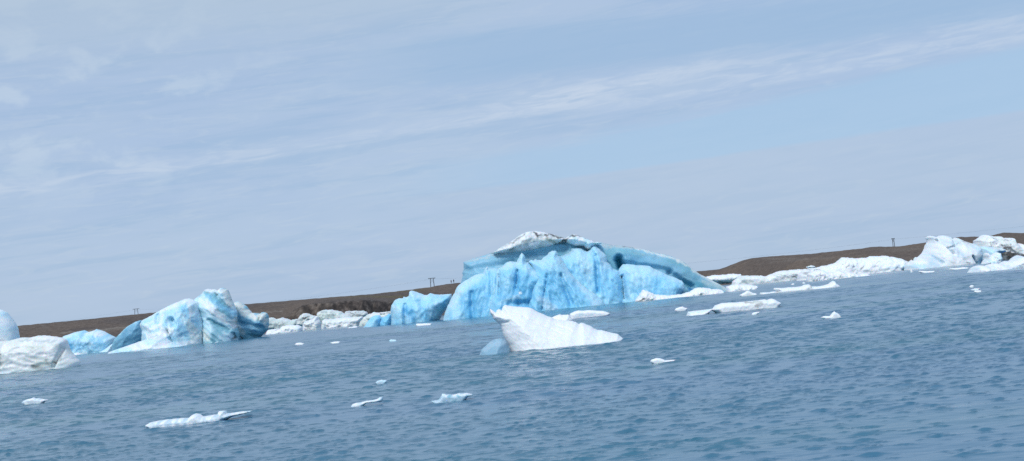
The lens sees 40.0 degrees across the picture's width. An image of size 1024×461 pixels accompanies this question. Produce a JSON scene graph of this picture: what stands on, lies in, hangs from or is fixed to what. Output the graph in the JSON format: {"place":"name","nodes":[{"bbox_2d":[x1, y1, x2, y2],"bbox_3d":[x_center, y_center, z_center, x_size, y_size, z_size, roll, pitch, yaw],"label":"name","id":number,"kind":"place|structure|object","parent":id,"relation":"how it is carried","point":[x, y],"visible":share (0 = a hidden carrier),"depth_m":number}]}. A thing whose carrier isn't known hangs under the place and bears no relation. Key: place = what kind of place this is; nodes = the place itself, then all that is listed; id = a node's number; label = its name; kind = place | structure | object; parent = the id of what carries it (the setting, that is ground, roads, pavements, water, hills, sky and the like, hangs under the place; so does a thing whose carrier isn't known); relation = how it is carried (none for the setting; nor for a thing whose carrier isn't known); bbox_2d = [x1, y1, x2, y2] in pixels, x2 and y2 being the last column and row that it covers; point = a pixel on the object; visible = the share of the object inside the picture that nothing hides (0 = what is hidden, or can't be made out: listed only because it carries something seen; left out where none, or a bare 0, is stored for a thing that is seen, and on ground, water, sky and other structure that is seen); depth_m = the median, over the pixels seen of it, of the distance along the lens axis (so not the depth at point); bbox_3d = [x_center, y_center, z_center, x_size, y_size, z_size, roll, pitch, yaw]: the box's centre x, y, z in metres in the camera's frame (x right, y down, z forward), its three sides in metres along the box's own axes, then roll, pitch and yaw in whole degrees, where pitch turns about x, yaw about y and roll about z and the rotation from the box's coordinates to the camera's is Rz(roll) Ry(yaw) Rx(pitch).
{"place":"outdoors","nodes":[
{"label":"outdoors","id":0,"kind":"place"},
{"bbox_2d":[0,259,1023,460],"bbox_3d":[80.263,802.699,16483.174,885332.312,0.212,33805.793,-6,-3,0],"label":"lagoon water","id":1,"kind":"structure","parent":0,"point":[907,365],"depth_m":54.54},
{"bbox_2d":[22,397,48,404],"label":"ice floe","id":2,"kind":"object","parent":1,"relation":"on","point":[33,400],"visible":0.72,"depth_m":86.58},
{"bbox_2d":[0,310,80,373],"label":"iceberg","id":3,"kind":"object","parent":1,"relation":"on","point":[27,354],"visible":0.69,"depth_m":208.80},
{"bbox_2d":[62,329,115,354],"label":"iceberg","id":4,"kind":"object","parent":1,"relation":"on","point":[87,342],"visible":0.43,"depth_m":418.43},
{"bbox_2d":[108,288,268,353],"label":"iceberg","id":5,"kind":"object","parent":1,"relation":"on","point":[211,316],"visible":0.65,"depth_m":371.40},
{"bbox_2d":[145,411,251,427],"bbox_3d":[-12.015,7.258,53.946,4.159,0.505,1.014,-6,-3,0],"label":"ice floe","id":6,"kind":"object","parent":1,"relation":"on","point":[200,418],"visible":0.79,"depth_m":53.53},
{"bbox_2d":[268,317,296,329],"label":"iceberg","id":7,"kind":"object","parent":1,"relation":"on","point":[274,323],"visible":0.5,"depth_m":509.36},
{"bbox_2d":[265,325,302,334],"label":"ice floe","id":8,"kind":"object","parent":1,"relation":"on","point":[289,328],"visible":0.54,"depth_m":465.55},
{"bbox_2d":[296,313,320,326],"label":"iceberg","id":9,"kind":"object","parent":1,"relation":"on","point":[302,318],"visible":0.4,"depth_m":499.55},
{"bbox_2d":[302,316,320,330],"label":"iceberg","id":10,"kind":"object","parent":1,"relation":"on","point":[313,324],"visible":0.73,"depth_m":480.29},
{"bbox_2d":[317,310,350,324],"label":"iceberg","id":11,"kind":"object","parent":1,"relation":"on","point":[327,314],"visible":0.42,"depth_m":505.52},
{"bbox_2d":[321,316,362,328],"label":"iceberg","id":12,"kind":"object","parent":1,"relation":"on","point":[340,322],"visible":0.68,"depth_m":464.23},
{"bbox_2d":[345,311,367,316],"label":"iceberg","id":13,"kind":"object","parent":1,"relation":"on","point":[357,313],"visible":0.5,"depth_m":513.82},
{"bbox_2d":[351,396,382,406],"bbox_3d":[-5.660,6.676,54.323,1.397,0.400,0.514,-6,-3,0],"label":"ice floe","id":14,"kind":"object","parent":1,"relation":"on","point":[379,399],"visible":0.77,"depth_m":54.14},
{"bbox_2d":[359,311,390,325],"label":"iceberg","id":15,"kind":"object","parent":1,"relation":"on","point":[364,320],"visible":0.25,"depth_m":425.97},
{"bbox_2d":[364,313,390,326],"bbox_3d":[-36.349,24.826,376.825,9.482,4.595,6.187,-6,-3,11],"label":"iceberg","id":16,"kind":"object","parent":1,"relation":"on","point":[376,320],"visible":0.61,"depth_m":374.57},
{"bbox_2d":[375,380,386,383],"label":"ice floe","id":17,"kind":"object","parent":1,"relation":"on","point":[381,381],"visible":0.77,"depth_m":69.27},
{"bbox_2d":[391,291,451,324],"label":"iceberg","id":18,"kind":"object","parent":1,"relation":"on","point":[414,307],"visible":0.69,"depth_m":364.94},
{"bbox_2d":[416,323,431,325],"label":"ice floe","id":19,"kind":"object","parent":1,"relation":"on","point":[423,324],"visible":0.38,"depth_m":283.16},
{"bbox_2d":[431,393,472,402],"bbox_3d":[-2.220,6.183,51.717,1.621,0.434,0.608,-6,-3,0],"label":"ice floe","id":20,"kind":"object","parent":1,"relation":"on","point":[452,398],"visible":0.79,"depth_m":51.44},
{"bbox_2d":[479,305,622,354],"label":"iceberg","id":21,"kind":"object","parent":1,"relation":"on","point":[525,328],"visible":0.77,"depth_m":94.36},
{"bbox_2d":[443,231,725,320],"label":"iceberg","id":22,"kind":"object","parent":1,"relation":"on","point":[537,271],"visible":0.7,"depth_m":344.71},
{"bbox_2d":[570,310,609,318],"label":"ice floe","id":23,"kind":"object","parent":1,"relation":"on","point":[582,314],"visible":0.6,"depth_m":191.96},
{"bbox_2d":[650,358,674,363],"bbox_3d":[6.794,5.895,63.217,1.156,0.384,0.437,-6,-3,0],"label":"ice floe","id":24,"kind":"object","parent":1,"relation":"on","point":[656,360],"visible":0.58,"depth_m":63.04},
{"bbox_2d":[635,287,723,301],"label":"ice floe","id":25,"kind":"object","parent":1,"relation":"on","point":[644,295],"visible":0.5,"depth_m":332.76},
{"bbox_2d":[674,306,687,310],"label":"ice floe","id":26,"kind":"object","parent":1,"relation":"on","point":[682,308],"visible":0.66,"depth_m":173.13},
{"bbox_2d":[707,274,740,283],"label":"iceberg","id":27,"kind":"object","parent":1,"relation":"on","point":[724,279],"visible":0.71,"depth_m":554.87},
{"bbox_2d":[686,299,780,315],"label":"ice floe","id":28,"kind":"object","parent":1,"relation":"on","point":[745,305],"visible":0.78,"depth_m":143.78},
{"bbox_2d":[725,284,757,291],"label":"ice floe","id":29,"kind":"object","parent":1,"relation":"on","point":[736,287],"visible":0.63,"depth_m":346.77},
{"bbox_2d":[740,291,756,295],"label":"ice floe","id":30,"kind":"object","parent":1,"relation":"on","point":[747,293],"visible":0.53,"depth_m":249.00},
{"bbox_2d":[732,268,808,284],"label":"iceberg","id":31,"kind":"object","parent":1,"relation":"on","point":[784,275],"visible":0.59,"depth_m":538.19},
{"bbox_2d":[760,281,839,293],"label":"ice floe","id":32,"kind":"object","parent":1,"relation":"on","point":[809,287],"visible":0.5,"depth_m":248.07},
{"bbox_2d":[821,312,840,318],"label":"ice floe","id":33,"kind":"object","parent":1,"relation":"on","point":[834,315],"visible":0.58,"depth_m":97.15},
{"bbox_2d":[806,270,869,281],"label":"iceberg","id":34,"kind":"object","parent":1,"relation":"on","point":[816,275],"visible":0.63,"depth_m":415.68},
{"bbox_2d":[796,256,907,280],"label":"iceberg","id":35,"kind":"object","parent":1,"relation":"on","point":[873,264],"visible":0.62,"depth_m":492.46},
{"bbox_2d":[904,235,1005,269],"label":"iceberg","id":36,"kind":"object","parent":1,"relation":"on","point":[942,251],"visible":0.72,"depth_m":477.37},
{"bbox_2d":[949,267,968,269],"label":"ice floe","id":37,"kind":"object","parent":1,"relation":"on","point":[958,268],"visible":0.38,"depth_m":341.11},
{"bbox_2d":[981,252,1002,263],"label":"iceberg","id":38,"kind":"object","parent":1,"relation":"on","point":[995,257],"visible":0.68,"depth_m":416.49},
{"bbox_2d":[967,255,1023,272],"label":"ice floe","id":39,"kind":"object","parent":1,"relation":"on","point":[1016,262],"visible":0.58,"depth_m":254.47},
{"bbox_2d":[973,235,1023,253],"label":"iceberg","id":40,"kind":"object","parent":1,"relation":"on","point":[991,241],"visible":0.4,"depth_m":511.42},
{"bbox_2d":[1001,246,1023,259],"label":"iceberg","id":41,"kind":"object","parent":1,"relation":"on","point":[1009,253],"visible":0.5,"depth_m":503.38},
{"bbox_2d":[0,0,1023,325],"label":"sky","id":42,"kind":"structure","parent":0,"point":[155,155]},
{"bbox_2d":[18,233,1023,337],"bbox_3d":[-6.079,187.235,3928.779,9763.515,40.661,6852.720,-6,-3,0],"label":"moraine hill","id":43,"kind":"structure","parent":0,"point":[115,326],"depth_m":603.07}
]}

